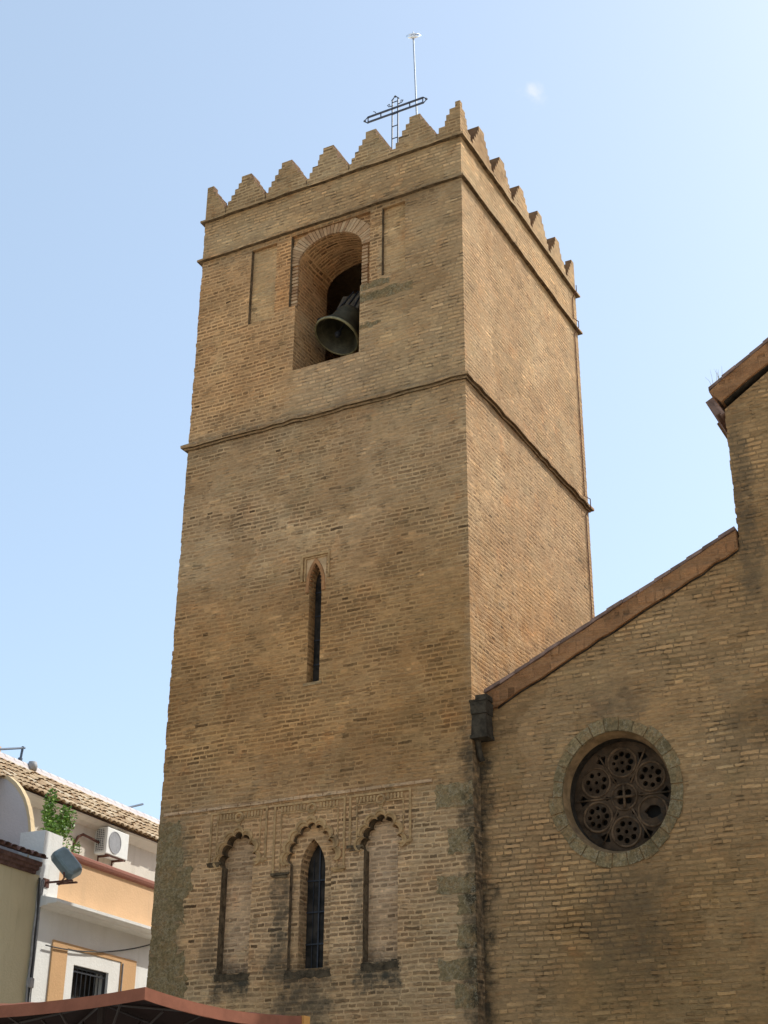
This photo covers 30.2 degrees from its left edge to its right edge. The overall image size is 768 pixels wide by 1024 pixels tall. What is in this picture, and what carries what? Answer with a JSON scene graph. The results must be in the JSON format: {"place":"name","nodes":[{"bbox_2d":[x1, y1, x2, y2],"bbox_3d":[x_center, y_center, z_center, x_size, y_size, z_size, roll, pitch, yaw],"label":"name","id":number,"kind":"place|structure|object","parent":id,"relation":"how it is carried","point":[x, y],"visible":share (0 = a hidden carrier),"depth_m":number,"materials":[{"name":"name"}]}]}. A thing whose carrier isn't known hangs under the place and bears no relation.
{"place":"outdoors","nodes":[
{"label":"outdoors","id":0,"kind":"place"},
{"bbox_2d":[0,0,767,819],"label":"sky","id":1,"kind":"structure","parent":0,"point":[636,131],"materials":[{"name":"blue"}]},
{"bbox_2d":[480,337,767,1023],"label":"church","id":2,"kind":"structure","parent":0,"point":[624,789],"depth_m":21.22,"materials":[{"name":"brick"}]},
{"bbox_2d":[549,717,683,867],"bbox_3d":[3.571,4.269,21.461,2.108,2.266,0.576,-13,-29,25],"label":"rose window","id":3,"kind":"structure","parent":2,"relation":"in","point":[617,790],"depth_m":21.54,"materials":[{"name":"brown stone"}]},
{"label":"ground","id":4,"kind":"structure","parent":0,"visible":0},
{"bbox_2d":[0,839,47,1003],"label":"yellow house","id":5,"kind":"structure","parent":4,"relation":"on","point":[19,877],"depth_m":26.14,"materials":[{"name":"paint"}]},
{"bbox_2d":[0,746,159,880],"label":"tiled house","id":6,"kind":"structure","parent":4,"relation":"on","point":[95,811],"depth_m":31.64,"materials":[{"name":"tile"}]},
{"bbox_2d":[0,746,25,760],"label":"aerial mast","id":7,"kind":"object","parent":6,"relation":"attached to","point":[22,748],"visible":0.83,"depth_m":31.07,"materials":[{"name":"grey metal"}]},
{"bbox_2d":[72,827,128,865],"bbox_3d":[-6.247,7.681,31.171,0.362,1.541,1.690,-10,-28,21],"label":"air conditioner","id":8,"kind":"object","parent":6,"relation":"attached to","point":[111,844],"visible":0.99,"depth_m":31.45,"materials":[{"name":"white metal"}]},
{"bbox_2d":[112,803,143,824],"bbox_3d":[-6.254,7.384,34.742,0.150,0.792,1.103,-10,-28,21],"label":"aerial bar","id":9,"kind":"object","parent":6,"relation":"on","point":[141,804],"visible":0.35,"depth_m":35.02,"materials":[{"name":"grey metal"}]},
{"bbox_2d":[18,830,154,1001],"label":"white house","id":10,"kind":"structure","parent":4,"relation":"on","point":[99,906],"depth_m":28.23,"materials":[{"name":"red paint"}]},
{"bbox_2d":[0,773,34,857],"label":"curved party wall","id":11,"kind":"structure","parent":10,"relation":"on","point":[16,816],"depth_m":27.87,"materials":[{"name":"paint"}]},
{"bbox_2d":[25,878,44,1001],"bbox_3d":[-6.520,8.990,26.022,0.099,4.504,0.248,-10,-28,21],"label":"drainpipe","id":12,"kind":"object","parent":10,"relation":"attached to","point":[30,982],"depth_m":26.48,"materials":[{"name":"grey metal"}]},
{"bbox_2d":[40,788,77,840],"bbox_3d":[-6.507,6.551,28.252,0.523,2.034,1.050,-10,-28,21],"label":"terrace shrub","id":13,"kind":"object","parent":10,"relation":"on","point":[58,827],"visible":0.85,"depth_m":28.33,"materials":[{"name":"green plant"}]},
{"bbox_2d":[43,847,81,887],"bbox_3d":[-6.131,6.783,27.208,0.723,0.756,0.391,-3,-26,7],"label":"floodlight","id":14,"kind":"object","parent":10,"relation":"attached to","point":[64,860],"visible":1,"depth_m":27.11,"materials":[{"name":"blue paint"}]},
{"bbox_2d":[63,837,80,853],"bbox_3d":[-6.335,7.167,28.632,0.466,1.257,0.459,9,-27,-17],"label":"potted plant","id":15,"kind":"object","parent":10,"relation":"on","point":[74,845],"visible":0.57,"depth_m":28.85,"materials":[{"name":"green plant"}]},
{"bbox_2d":[45,944,149,952],"bbox_3d":[-5.589,8.664,28.547,0.030,0.666,3.954,-10,-28,21],"label":"overhead cable","id":16,"kind":"object","parent":10,"relation":"attached to","point":[97,951],"visible":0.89,"depth_m":28.23,"materials":[{"name":"black rubber"}]},
{"bbox_2d":[0,987,309,1023],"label":"parasol","id":17,"kind":"object","parent":4,"relation":"on","point":[144,1005],"visible":1,"depth_m":11.72,"materials":[{"name":"red fabric"}]},
{"bbox_2d":[146,100,594,1023],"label":"bell tower","id":18,"kind":"structure","parent":4,"relation":"on","point":[384,576],"depth_m":25.26,"materials":[{"name":"brick"}]},
{"bbox_2d":[270,796,345,979],"bbox_3d":[-1.154,6.080,22.904,1.413,2.818,0.386,-13,-29,25],"label":"pointed window","id":19,"kind":"structure","parent":18,"relation":"in","point":[316,871],"depth_m":23.02,"materials":[{"name":"brown glass"}]},
{"bbox_2d":[300,550,329,686],"bbox_3d":[-1.173,1.887,24.890,0.590,2.460,0.255,-13,-29,25],"label":"slit window","id":20,"kind":"structure","parent":18,"relation":"in","point":[310,563],"depth_m":25.14,"materials":[{"name":"brown glass"}]},
{"bbox_2d":[314,291,359,355],"bbox_3d":[-0.723,-3.891,28.147,1.386,1.496,1.046,-3,-26,6],"label":"church bell","id":21,"kind":"object","parent":18,"relation":"in","point":[336,331],"visible":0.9,"depth_m":28.15,"materials":[{"name":"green metal"}]},
{"bbox_2d":[363,95,427,148],"bbox_3d":[0.253,-8.363,32.699,1.690,3.170,0.600,-13,-29,25],"label":"iron cross","id":22,"kind":"object","parent":18,"relation":"on","point":[395,112],"visible":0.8,"depth_m":33.10,"materials":[{"name":"black metal"}]},
{"bbox_2d":[406,31,419,114],"bbox_3d":[0.681,-9.147,32.952,0.335,5.310,0.246,-13,-29,25],"label":"lightning rod","id":23,"kind":"object","parent":18,"relation":"on","point":[413,36],"visible":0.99,"depth_m":33.77,"materials":[{"name":"metal"}]},
{"bbox_2d":[469,694,494,761],"bbox_3d":[1.554,3.416,22.491,0.305,1.039,0.336,-13,-29,25],"label":"rain hopper","id":24,"kind":"object","parent":18,"relation":"attached to","point":[481,708],"visible":1,"depth_m":22.44,"materials":[{"name":"grey metal"}]}
]}

